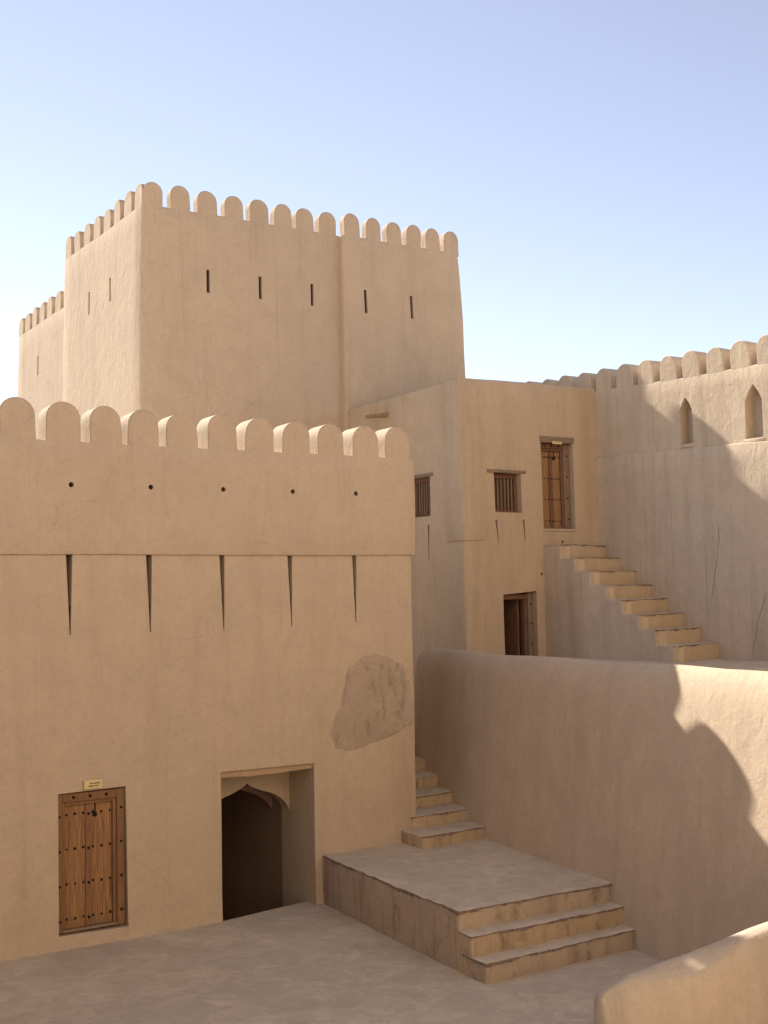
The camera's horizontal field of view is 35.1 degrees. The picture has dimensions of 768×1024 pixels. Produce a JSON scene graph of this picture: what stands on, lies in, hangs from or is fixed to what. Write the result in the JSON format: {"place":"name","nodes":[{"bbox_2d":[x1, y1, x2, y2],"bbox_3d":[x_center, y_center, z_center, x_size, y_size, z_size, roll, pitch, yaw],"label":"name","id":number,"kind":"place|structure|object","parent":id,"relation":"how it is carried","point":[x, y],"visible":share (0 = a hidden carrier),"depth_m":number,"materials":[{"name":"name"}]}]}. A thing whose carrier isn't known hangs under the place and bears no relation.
{"place":"outdoors","nodes":[
{"label":"outdoors","id":0,"kind":"place"},
{"bbox_2d":[0,397,415,961],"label":"guard building","id":1,"kind":"structure","parent":0,"point":[206,659],"depth_m":16.42,"materials":[{"name":"paint"}]},
{"bbox_2d":[58,787,124,933],"bbox_3d":[-3.767,4.450,15.602,0.880,1.733,0.163,1,-4,-33],"label":"door","id":2,"kind":"structure","parent":1,"relation":"in","point":[91,840],"depth_m":15.59,"materials":[{"name":"brown wood"}]},
{"bbox_2d":[84,779,101,789],"bbox_3d":[-3.722,3.482,15.557,0.237,0.113,0.014,1,-4,-33],"label":"sign","id":3,"kind":"object","parent":1,"relation":"attached to","point":[93,784],"visible":1,"depth_m":15.55,"materials":[{"name":"beige paint"}]},
{"bbox_2d":[0,901,662,1023],"bbox_3d":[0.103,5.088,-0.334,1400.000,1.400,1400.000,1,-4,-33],"label":"ground","id":4,"kind":"structure","parent":0,"point":[306,962],"depth_m":13.80,"materials":[{"name":"beige concrete"}]},
{"bbox_2d":[16,291,63,439],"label":"keep wing","id":5,"kind":"structure","parent":4,"relation":"on","point":[40,364],"depth_m":29.64,"materials":[{"name":"beige paint"}]},
{"bbox_2d":[63,182,465,432],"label":"keep tower","id":6,"kind":"structure","parent":4,"relation":"on","point":[200,312],"depth_m":25.38,"materials":[{"name":"paint"}]},
{"bbox_2d":[401,756,484,848],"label":"narrow stairs","id":7,"kind":"structure","parent":4,"relation":"on","point":[441,818],"depth_m":18.43,"materials":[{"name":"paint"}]},
{"bbox_2d":[345,378,597,681],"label":"corner building","id":8,"kind":"structure","parent":4,"relation":"on","point":[505,490],"depth_m":23.12,"materials":[{"name":"paint"}]},
{"bbox_2d":[414,473,432,516],"bbox_3d":[0.763,-0.313,23.526,0.235,0.811,0.880,1,-4,-33],"label":"window","id":9,"kind":"structure","parent":8,"relation":"in","point":[422,486],"depth_m":23.62,"materials":[{"name":"brown wood"}]},
{"bbox_2d":[487,469,525,512],"bbox_3d":[2.261,-0.390,22.987,0.920,0.794,0.255,1,-4,-33],"label":"window","id":10,"kind":"structure","parent":8,"relation":"in","point":[505,486],"depth_m":23.08,"materials":[{"name":"brown wood"}]},
{"bbox_2d":[503,592,533,655],"bbox_3d":[2.304,2.270,23.312,0.776,1.437,0.867,1,-4,-33],"label":"doorway","id":11,"kind":"structure","parent":8,"relation":"in","point":[511,607],"depth_m":23.19,"materials":[{"name":"brown wood"}]},
{"bbox_2d":[540,443,570,528],"bbox_3d":[3.298,-0.495,23.745,0.773,1.663,0.162,1,-4,-33],"label":"door","id":12,"kind":"structure","parent":8,"relation":"in","point":[554,457],"depth_m":23.78,"materials":[{"name":"brown wood"}]},
{"bbox_2d":[321,839,634,983],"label":"stone platform","id":13,"kind":"structure","parent":4,"relation":"on","point":[484,911],"depth_m":15.00,"materials":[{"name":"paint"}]},
{"bbox_2d":[414,647,767,960],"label":"courtyard wall","id":14,"kind":"structure","parent":4,"relation":"on","point":[642,789],"depth_m":15.34,"materials":[{"name":"paint"}]},
{"bbox_2d":[526,336,767,659],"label":"rampart wall","id":15,"kind":"structure","parent":4,"relation":"on","point":[681,466],"depth_m":21.98,"materials":[{"name":"paint"}]},
{"bbox_2d":[594,921,767,1023],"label":"parapet wall","id":16,"kind":"structure","parent":4,"relation":"on","point":[723,981],"depth_m":11.03,"materials":[{"name":"paint"}]},
{"bbox_2d":[0,0,767,401],"label":"sky","id":17,"kind":"structure","parent":0,"point":[598,169],"materials":[{"name":"blue"}]},
{"bbox_2d":[584,658,767,673],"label":"pavement","id":18,"kind":"structure","parent":0,"point":[750,665],"depth_m":19.81,"materials":[{"name":"beige concrete"}]},
{"bbox_2d":[543,544,719,661],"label":"stairs","id":19,"kind":"structure","parent":18,"relation":"on","point":[598,604],"depth_m":22.18,"materials":[{"name":"paint"}]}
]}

